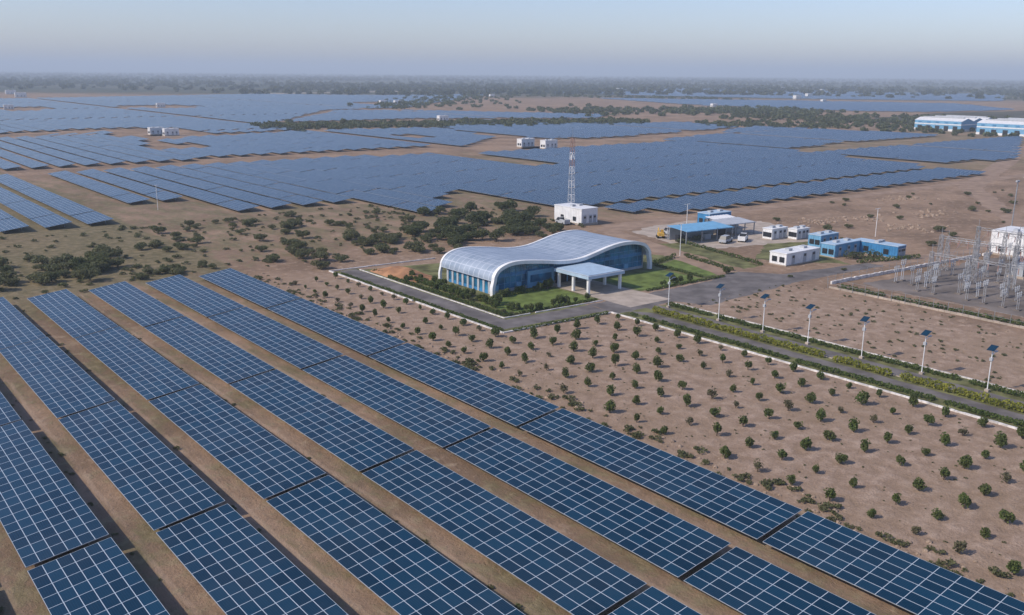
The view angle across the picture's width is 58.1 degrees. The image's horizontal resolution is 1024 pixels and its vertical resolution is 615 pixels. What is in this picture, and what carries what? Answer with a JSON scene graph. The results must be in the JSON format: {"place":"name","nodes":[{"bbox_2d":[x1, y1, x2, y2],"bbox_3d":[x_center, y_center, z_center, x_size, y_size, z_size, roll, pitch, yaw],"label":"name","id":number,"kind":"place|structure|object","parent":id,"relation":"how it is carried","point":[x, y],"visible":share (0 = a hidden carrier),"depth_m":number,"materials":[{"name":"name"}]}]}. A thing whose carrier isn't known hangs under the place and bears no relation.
{"place":"outdoors","nodes":[
{"label":"outdoors","id":0,"kind":"place"},
{"bbox_2d":[0,174,112,231],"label":"solar panel field","id":1,"kind":"structure","parent":0,"point":[30,210],"depth_m":251.31,"materials":[{"name":"blue glass"}]},
{"bbox_2d":[0,93,482,133],"bbox_3d":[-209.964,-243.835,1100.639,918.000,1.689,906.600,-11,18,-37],"label":"solar panel field","id":2,"kind":"structure","parent":0,"point":[218,106],"depth_m":860.31,"materials":[{"name":"blue glass"}]},
{"bbox_2d":[0,127,494,169],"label":"solar panel field","id":3,"kind":"structure","parent":0,"point":[269,142],"depth_m":475.09,"materials":[{"name":"blue glass"}]},
{"bbox_2d":[370,266,431,281],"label":"earth bank","id":4,"kind":"structure","parent":0,"point":[400,272],"depth_m":177.00,"materials":[{"name":"brown soil"}]},
{"bbox_2d":[293,109,602,121],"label":"solar panel field","id":5,"kind":"structure","parent":0,"point":[351,114],"depth_m":813.63,"materials":[{"name":"blue glass"}]},
{"bbox_2d":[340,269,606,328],"bbox_3d":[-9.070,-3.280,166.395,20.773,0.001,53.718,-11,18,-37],"label":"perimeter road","id":6,"kind":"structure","parent":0,"point":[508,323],"depth_m":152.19,"materials":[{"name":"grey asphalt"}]},
{"bbox_2d":[0,70,1023,614],"bbox_3d":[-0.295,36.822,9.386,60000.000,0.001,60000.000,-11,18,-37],"label":"ground","id":7,"kind":"structure","parent":0,"point":[880,476],"depth_m":124.27,"materials":[{"name":"brown soil"}]},
{"bbox_2d":[0,392,169,614],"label":"solar panel row","id":8,"kind":"object","parent":7,"relation":"on","point":[46,513],"visible":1,"depth_m":74.62,"materials":[{"name":"blue glass"}]},
{"bbox_2d":[131,133,148,135],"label":"bare pad","id":9,"kind":"object","parent":7,"relation":"on","point":[144,134],"visible":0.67,"depth_m":555.66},
{"bbox_2d":[147,126,163,134],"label":"inverter cabin","id":10,"kind":"object","parent":9,"relation":"on","point":[155,130],"visible":0.88,"depth_m":553.33,"materials":[{"name":"metal"}]},
{"bbox_2d":[146,134,193,136],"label":"bare pad","id":11,"kind":"object","parent":7,"relation":"on","point":[183,135],"visible":0.8,"depth_m":542.20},
{"bbox_2d":[162,127,179,135],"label":"inverter cabin","id":12,"kind":"object","parent":11,"relation":"on","point":[173,131],"visible":1,"depth_m":545.47,"materials":[{"name":"metal"}]},
{"bbox_2d":[0,297,347,614],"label":"solar panel row","id":13,"kind":"object","parent":7,"relation":"on","point":[231,560],"visible":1,"depth_m":82.73,"materials":[{"name":"blue glass"}]},
{"bbox_2d":[27,289,524,614],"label":"solar panel row","id":14,"kind":"object","parent":7,"relation":"on","point":[397,568],"visible":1,"depth_m":84.38,"materials":[{"name":"blue glass"}]},
{"bbox_2d":[89,281,700,614],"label":"solar panel row","id":15,"kind":"object","parent":7,"relation":"on","point":[569,575],"visible":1,"depth_m":85.14,"materials":[{"name":"blue glass"}]},
{"bbox_2d":[335,268,609,331],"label":"road verge","id":16,"kind":"structure","parent":7,"relation":"on","point":[503,330],"depth_m":151.43,"materials":[{"name":"grey concrete"}]},
{"bbox_2d":[341,272,502,330],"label":"clipped hedge","id":17,"kind":"object","parent":16,"relation":"on","point":[431,304],"visible":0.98,"depth_m":156.48,"materials":[{"name":"green plant"}]},
{"bbox_2d":[359,269,602,317],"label":"kerb","id":18,"kind":"structure","parent":7,"relation":"on","point":[480,309],"depth_m":155.67,"materials":[{"name":"white paint"}]},
{"bbox_2d":[0,189,1017,298],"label":"scrub bushes","id":19,"kind":"object","parent":7,"relation":"on","point":[96,262],"visible":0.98,"depth_m":211.68,"materials":[{"name":"green plant"}]},
{"bbox_2d":[146,274,875,614],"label":"solar panel row","id":20,"kind":"object","parent":7,"relation":"on","point":[742,581],"visible":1,"depth_m":85.88,"materials":[{"name":"blue glass"}]},
{"bbox_2d":[0,72,1023,98],"bbox_3d":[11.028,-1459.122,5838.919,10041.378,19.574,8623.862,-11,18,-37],"label":"distant trees","id":21,"kind":"object","parent":7,"relation":"on","point":[537,87],"visible":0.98,"depth_m":2501.17,"materials":[{"name":"green plant"}]},
{"bbox_2d":[0,269,1023,612],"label":"weedy verge","id":22,"kind":"structure","parent":7,"relation":"on","point":[468,363],"depth_m":100.56,"materials":[{"name":"green plant"}]},
{"bbox_2d":[497,145,539,148],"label":"bare pad","id":23,"kind":"object","parent":7,"relation":"on","point":[512,147],"visible":0.6,"depth_m":481.97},
{"bbox_2d":[517,138,534,147],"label":"inverter cabin","id":24,"kind":"object","parent":23,"relation":"on","point":[524,142],"visible":1,"depth_m":483.42,"materials":[{"name":"metal"}]},
{"bbox_2d":[522,146,561,149],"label":"bare pad","id":25,"kind":"object","parent":7,"relation":"on","point":[528,148],"visible":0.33,"depth_m":482.59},
{"bbox_2d":[540,139,557,148],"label":"inverter cabin","id":26,"kind":"object","parent":25,"relation":"on","point":[547,143],"visible":0.93,"depth_m":475.08,"materials":[{"name":"metal"}]},
{"bbox_2d":[248,116,851,130],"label":"scrub belt","id":27,"kind":"object","parent":7,"relation":"on","point":[352,123],"visible":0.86,"depth_m":674.77,"materials":[{"name":"green plant"}]},
{"bbox_2d":[512,311,607,330],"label":"clipped hedge","id":28,"kind":"object","parent":7,"relation":"on","point":[562,320],"visible":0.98,"depth_m":144.23,"materials":[{"name":"green plant"}]},
{"bbox_2d":[555,217,569,224],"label":"pickup truck","id":29,"kind":"object","parent":7,"relation":"on","point":[562,220],"visible":0.91,"depth_m":238.01,"materials":[{"name":"metal"}]},
{"bbox_2d":[568,138,574,202],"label":"telecom tower","id":30,"kind":"structure","parent":7,"relation":"on","point":[572,166],"depth_m":264.05,"materials":[{"name":"metal"}]},
{"bbox_2d":[554,203,597,225],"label":"switchgear cabin","id":31,"kind":"object","parent":7,"relation":"on","point":[576,214],"visible":0.91,"depth_m":238.52,"materials":[{"name":"paint"}]},
{"bbox_2d":[561,214,595,222],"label":"doors and louvres","id":32,"kind":"structure","parent":31,"relation":"in","point":[590,216],"depth_m":237.91,"materials":[{"name":"grey metal"}]},
{"bbox_2d":[199,268,1023,614],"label":"solar panel row","id":33,"kind":"object","parent":7,"relation":"on","point":[907,582],"visible":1,"depth_m":86.38,"materials":[{"name":"blue glass"}]},
{"bbox_2d":[247,195,1023,595],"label":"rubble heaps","id":34,"kind":"object","parent":7,"relation":"on","point":[789,329],"visible":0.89,"depth_m":154.25,"materials":[{"name":"stone"}]},
{"bbox_2d":[293,272,1023,574],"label":"planted shrub rows","id":35,"kind":"object","parent":7,"relation":"on","point":[1000,440],"visible":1,"depth_m":107.48,"materials":[{"name":"green plant"}]},
{"bbox_2d":[329,258,1017,429],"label":"compound kerb","id":36,"kind":"structure","parent":7,"relation":"on","point":[898,394],"depth_m":136.18,"materials":[{"name":"white paint"}]},
{"bbox_2d":[347,92,1023,109],"bbox_3d":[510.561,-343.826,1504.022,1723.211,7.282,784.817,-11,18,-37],"label":"scrub belt","id":37,"kind":"object","parent":7,"relation":"on","point":[417,104],"visible":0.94,"depth_m":1300.80,"materials":[{"name":"green plant"}]},
{"bbox_2d":[646,275,724,291],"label":"clipped hedge","id":38,"kind":"object","parent":7,"relation":"on","point":[686,282],"visible":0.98,"depth_m":171.75,"materials":[{"name":"green plant"}]},
{"bbox_2d":[632,220,807,248],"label":"service yard","id":39,"kind":"structure","parent":7,"relation":"on","point":[753,239],"depth_m":220.61,"materials":[{"name":"concrete"}]},
{"bbox_2d":[667,221,733,243],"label":"blue roof shed","id":40,"kind":"structure","parent":39,"relation":"on","point":[704,230],"depth_m":217.97,"materials":[{"name":"metal"}]},
{"bbox_2d":[697,209,731,222],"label":"blue cabin","id":41,"kind":"object","parent":39,"relation":"on","point":[701,217],"visible":0.39,"depth_m":239.62,"materials":[{"name":"metal"}]},
{"bbox_2d":[705,214,733,221],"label":"grey roof shed","id":42,"kind":"structure","parent":39,"relation":"on","point":[708,218],"depth_m":233.17,"materials":[{"name":"metal"}]},
{"bbox_2d":[719,235,732,243],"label":"parked car","id":43,"kind":"object","parent":39,"relation":"on","point":[726,239],"visible":1,"depth_m":213.00,"materials":[{"name":"metal"}]},
{"bbox_2d":[710,217,755,235],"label":"grey roof shed","id":44,"kind":"structure","parent":39,"relation":"on","point":[734,222],"depth_m":225.79,"materials":[{"name":"metal"}]},
{"bbox_2d":[761,224,787,239],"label":"white container","id":45,"kind":"object","parent":39,"relation":"on","point":[773,232],"visible":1,"depth_m":219.50,"materials":[{"name":"metal"}]},
{"bbox_2d":[763,229,785,238],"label":"doors and louvres","id":46,"kind":"structure","parent":45,"relation":"in","point":[767,234],"depth_m":219.52,"materials":[{"name":"grey metal"}]},
{"bbox_2d":[787,225,809,239],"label":"white container","id":47,"kind":"object","parent":39,"relation":"on","point":[799,232],"visible":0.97,"depth_m":219.64,"materials":[{"name":"metal"}]},
{"bbox_2d":[788,230,808,238],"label":"doors and louvres","id":48,"kind":"structure","parent":47,"relation":"in","point":[792,234],"depth_m":219.57,"materials":[{"name":"grey metal"}]},
{"bbox_2d":[506,103,1020,136],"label":"scrub belt","id":49,"kind":"object","parent":7,"relation":"on","point":[794,113],"visible":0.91,"depth_m":848.69,"materials":[{"name":"green plant"}]},
{"bbox_2d":[768,245,819,266],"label":"white site office","id":50,"kind":"structure","parent":7,"relation":"on","point":[793,255],"depth_m":190.94,"materials":[{"name":"concrete"}]},
{"bbox_2d":[772,251,815,263],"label":"doors and louvres","id":51,"kind":"structure","parent":50,"relation":"in","point":[774,258],"depth_m":190.14,"materials":[{"name":"grey metal"}]},
{"bbox_2d":[619,305,1023,427],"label":"road verge","id":52,"kind":"structure","parent":7,"relation":"on","point":[961,381],"depth_m":124.79,"materials":[{"name":"soil"}]},
{"bbox_2d":[805,304,816,344],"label":"street lamp","id":53,"kind":"object","parent":52,"relation":"on","point":[810,306],"visible":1,"depth_m":133.20,"materials":[{"name":"metal"}]},
{"bbox_2d":[630,312,1023,425],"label":"clipped hedge","id":54,"kind":"object","parent":52,"relation":"on","point":[929,396],"visible":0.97,"depth_m":120.16,"materials":[{"name":"green plant"}]},
{"bbox_2d":[652,305,1023,411],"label":"golden hedge","id":55,"kind":"object","parent":52,"relation":"on","point":[924,381],"visible":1,"depth_m":124.12,"materials":[{"name":"green plant"}]},
{"bbox_2d":[666,301,1023,397],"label":"clipped hedge","id":56,"kind":"object","parent":52,"relation":"on","point":[910,365],"visible":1,"depth_m":129.34,"materials":[{"name":"green plant"}]},
{"bbox_2d":[859,316,869,358],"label":"street lamp","id":57,"kind":"object","parent":52,"relation":"on","point":[864,318],"visible":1,"depth_m":126.73,"materials":[{"name":"metal"}]},
{"bbox_2d":[919,330,931,374],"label":"street lamp","id":58,"kind":"object","parent":52,"relation":"on","point":[926,333],"visible":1,"depth_m":120.05,"materials":[{"name":"metal"}]},
{"bbox_2d":[984,344,998,391],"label":"street lamp","id":59,"kind":"object","parent":52,"relation":"on","point":[992,348],"visible":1,"depth_m":113.69,"materials":[{"name":"metal"}]},
{"bbox_2d":[820,238,860,257],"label":"blue container","id":60,"kind":"object","parent":7,"relation":"on","point":[834,248],"visible":0.86,"depth_m":199.50,"materials":[{"name":"metal"}]},
{"bbox_2d":[822,244,856,255],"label":"doors and louvres","id":61,"kind":"structure","parent":60,"relation":"in","point":[824,250],"depth_m":199.00,"materials":[{"name":"grey metal"}]},
{"bbox_2d":[676,303,1021,391],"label":"avenue kerb","id":62,"kind":"structure","parent":7,"relation":"on","point":[845,346],"depth_m":133.34,"materials":[{"name":"white paint"}]},
{"bbox_2d":[843,249,882,258],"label":"clipped hedge","id":63,"kind":"object","parent":7,"relation":"on","point":[852,254],"visible":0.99,"depth_m":197.35,"materials":[{"name":"green plant"}]},
{"bbox_2d":[857,238,905,257],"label":"blue container","id":64,"kind":"object","parent":7,"relation":"on","point":[885,248],"visible":0.77,"depth_m":199.60,"materials":[{"name":"metal"}]},
{"bbox_2d":[863,245,905,255],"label":"doors and louvres","id":65,"kind":"structure","parent":64,"relation":"in","point":[901,251],"depth_m":198.39,"materials":[{"name":"grey metal"}]},
{"bbox_2d":[856,254,920,262],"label":"clipped hedge","id":66,"kind":"object","parent":7,"relation":"on","point":[898,257],"visible":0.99,"depth_m":194.99,"materials":[{"name":"green plant"}]},
{"bbox_2d":[830,252,992,283],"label":"yard wall","id":67,"kind":"structure","parent":7,"relation":"on","point":[878,273],"depth_m":182.24,"materials":[{"name":"white paint"}]},
{"bbox_2d":[827,221,1023,321],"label":"electrical substation","id":68,"kind":"object","parent":7,"relation":"on","point":[1016,268],"visible":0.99,"depth_m":173.35,"materials":[{"name":"metal"}]},
{"bbox_2d":[828,286,1023,328],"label":"yard wall","id":69,"kind":"structure","parent":7,"relation":"on","point":[941,310],"depth_m":154.81,"materials":[{"name":"concrete"}]},
{"bbox_2d":[838,284,1023,325],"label":"clipped hedge","id":70,"kind":"object","parent":7,"relation":"on","point":[987,316],"visible":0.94,"depth_m":155.24,"materials":[{"name":"green plant"}]},
{"bbox_2d":[863,256,1023,316],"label":"gravel yard","id":71,"kind":"structure","parent":7,"relation":"on","point":[946,288],"depth_m":170.94,"materials":[{"name":"grey gravel"}]},
{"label":"plinth","id":72,"kind":"object","parent":71,"relation":"on","visible":0},
{"bbox_2d":[990,231,1023,256],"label":"walls","id":73,"kind":"structure","parent":72,"relation":"on","point":[994,236],"depth_m":200.88,"materials":[{"name":"white paint"}]},
{"bbox_2d":[992,226,1023,234],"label":"roof","id":74,"kind":"structure","parent":73,"relation":"on","point":[1010,228],"depth_m":202.86,"materials":[{"name":"white paint"}]},
{"bbox_2d":[914,115,992,131],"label":"industrial warehouse","id":75,"kind":"structure","parent":7,"relation":"on","point":[951,122],"depth_m":657.84,"materials":[{"name":"white paint"}]},
{"bbox_2d":[976,118,1023,136],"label":"industrial warehouse","id":76,"kind":"structure","parent":7,"relation":"on","point":[1002,126],"depth_m":612.17,"materials":[{"name":"white paint"}]},
{"bbox_2d":[979,124,1019,135],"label":"doors and windows","id":77,"kind":"structure","parent":76,"relation":"in","point":[1005,132],"depth_m":610.05,"materials":[{"name":"blue glass"}]},
{"bbox_2d":[0,0,1023,77],"label":"sky","id":78,"kind":"structure","parent":0,"point":[879,38],"materials":[{"name":"blue"}]},
{"bbox_2d":[48,140,985,212],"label":"solar panel field","id":79,"kind":"structure","parent":0,"point":[754,164],"depth_m":334.56,"materials":[{"name":"blue glass"}]},
{"bbox_2d":[481,287,592,311],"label":"lawn","id":80,"kind":"structure","parent":0,"point":[545,296],"depth_m":160.56,"materials":[{"name":"green plant"}]},
{"bbox_2d":[363,254,735,316],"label":"garden soil","id":81,"kind":"structure","parent":0,"point":[431,269],"depth_m":178.81,"materials":[{"name":"brown soil"}]},
{"bbox_2d":[411,275,455,293],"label":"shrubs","id":82,"kind":"object","parent":81,"relation":"on","point":[422,280],"visible":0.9,"depth_m":169.00,"materials":[{"name":"green plant"}]},
{"bbox_2d":[388,274,504,315],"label":"clipped hedge","id":83,"kind":"object","parent":81,"relation":"on","point":[446,294],"visible":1,"depth_m":160.14,"materials":[{"name":"green plant"}]},
{"bbox_2d":[438,230,651,295],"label":"curved roof office","id":84,"kind":"structure","parent":81,"relation":"on","point":[560,258],"depth_m":171.36,"materials":[{"name":"white paint"}]},
{"bbox_2d":[527,264,577,287],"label":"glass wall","id":85,"kind":"structure","parent":84,"relation":"in","point":[539,275],"depth_m":168.95,"materials":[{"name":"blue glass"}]},
{"bbox_2d":[505,298,597,315],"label":"clipped hedge","id":86,"kind":"object","parent":81,"relation":"on","point":[544,308],"visible":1,"depth_m":153.62,"materials":[{"name":"green plant"}]},
{"bbox_2d":[404,266,730,310],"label":"garden plants","id":87,"kind":"object","parent":81,"relation":"on","point":[495,300],"visible":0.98,"depth_m":160.62,"materials":[{"name":"green plant"}]},
{"bbox_2d":[652,253,675,263],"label":"clipped hedge","id":88,"kind":"object","parent":81,"relation":"on","point":[671,256],"visible":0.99,"depth_m":192.48,"materials":[{"name":"green plant"}]},
{"bbox_2d":[654,263,702,276],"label":"clipped hedge","id":89,"kind":"object","parent":81,"relation":"on","point":[679,270],"visible":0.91,"depth_m":182.97,"materials":[{"name":"green plant"}]},
{"bbox_2d":[686,254,733,270],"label":"clipped hedge","id":90,"kind":"object","parent":81,"relation":"on","point":[711,262],"visible":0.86,"depth_m":190.51,"materials":[{"name":"green plant"}]},
{"bbox_2d":[436,119,736,138],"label":"solar panel field","id":91,"kind":"structure","parent":0,"point":[577,130],"depth_m":626.79,"materials":[{"name":"blue glass"}]},
{"bbox_2d":[555,280,667,306],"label":"driveway","id":92,"kind":"structure","parent":0,"point":[627,297],"depth_m":163.62,"materials":[{"name":"concrete"}]},
{"bbox_2d":[601,269,702,290],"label":"lawn","id":93,"kind":"structure","parent":0,"point":[641,281],"depth_m":175.51,"materials":[{"name":"green plant"}]},
{"bbox_2d":[594,228,737,274],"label":"service road","id":94,"kind":"structure","parent":0,"point":[666,251],"depth_m":202.23,"materials":[{"name":"grey asphalt"}]},
{"bbox_2d":[660,260,714,276],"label":"lawn","id":95,"kind":"structure","parent":0,"point":[678,264],"depth_m":186.68,"materials":[{"name":"green plant"}]},
{"bbox_2d":[661,243,761,268],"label":"lawn","id":96,"kind":"structure","parent":0,"point":[719,257],"depth_m":199.18,"materials":[{"name":"plant"}]},
{"bbox_2d":[681,239,762,264],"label":"clipped hedge","id":97,"kind":"object","parent":96,"relation":"on","point":[724,252],"visible":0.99,"depth_m":200.54,"materials":[{"name":"green plant"}]},
{"bbox_2d":[589,263,882,312],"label":"forecourt road","id":98,"kind":"structure","parent":0,"point":[737,284],"depth_m":170.02,"materials":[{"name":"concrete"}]},
{"bbox_2d":[549,88,1005,100],"bbox_3d":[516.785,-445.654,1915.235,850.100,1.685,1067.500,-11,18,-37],"label":"solar panel field","id":99,"kind":"structure","parent":0,"point":[955,97],"depth_m":1638.86,"materials":[{"name":"blue glass"}]},
{"bbox_2d":[662,125,938,147],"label":"solar panel field","id":100,"kind":"structure","parent":0,"point":[763,138],"depth_m":566.86,"materials":[{"name":"blue glass"}]},
{"bbox_2d":[756,242,847,263],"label":"lawn","id":101,"kind":"structure","parent":0,"point":[764,254],"depth_m":204.21,"materials":[{"name":"plant"}]},
{"bbox_2d":[808,230,838,247],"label":"blue container","id":102,"kind":"object","parent":101,"relation":"on","point":[815,239],"visible":0.73,"depth_m":210.23,"materials":[{"name":"metal"}]},
{"bbox_2d":[809,235,836,244],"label":"doors and louvres","id":103,"kind":"structure","parent":102,"relation":"in","point":[811,241],"depth_m":210.06,"materials":[{"name":"grey metal"}]},
{"bbox_2d":[602,98,1012,111],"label":"solar panel field","id":104,"kind":"structure","parent":0,"point":[882,106],"depth_m":1174.26,"materials":[{"name":"blue glass"}]},
{"bbox_2d":[601,174,1023,232],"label":"service road","id":105,"kind":"structure","parent":0,"point":[619,227],"depth_m":276.04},
{"bbox_2d":[630,311,1023,420],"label":"avenue road","id":106,"kind":"structure","parent":0,"point":[980,406],"depth_m":123.21,"materials":[{"name":"grey asphalt"}]},
{"bbox_2d":[646,305,1023,408],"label":"avenue road","id":107,"kind":"structure","parent":0,"point":[832,354],"depth_m":127.80,"materials":[{"name":"grey asphalt"}]},
{"bbox_2d":[812,136,1023,163],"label":"solar panel field","id":108,"kind":"structure","parent":0,"point":[925,152],"depth_m":464.92,"materials":[{"name":"blue glass"}]},
{"bbox_2d":[869,145,1023,265],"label":"service road","id":109,"kind":"structure","parent":0,"point":[993,204],"depth_m":287.53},
{"bbox_2d":[873,111,1023,123],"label":"fallow field","id":110,"kind":"structure","parent":0,"point":[1016,114],"depth_m":946.95,"materials":[{"name":"soil"}]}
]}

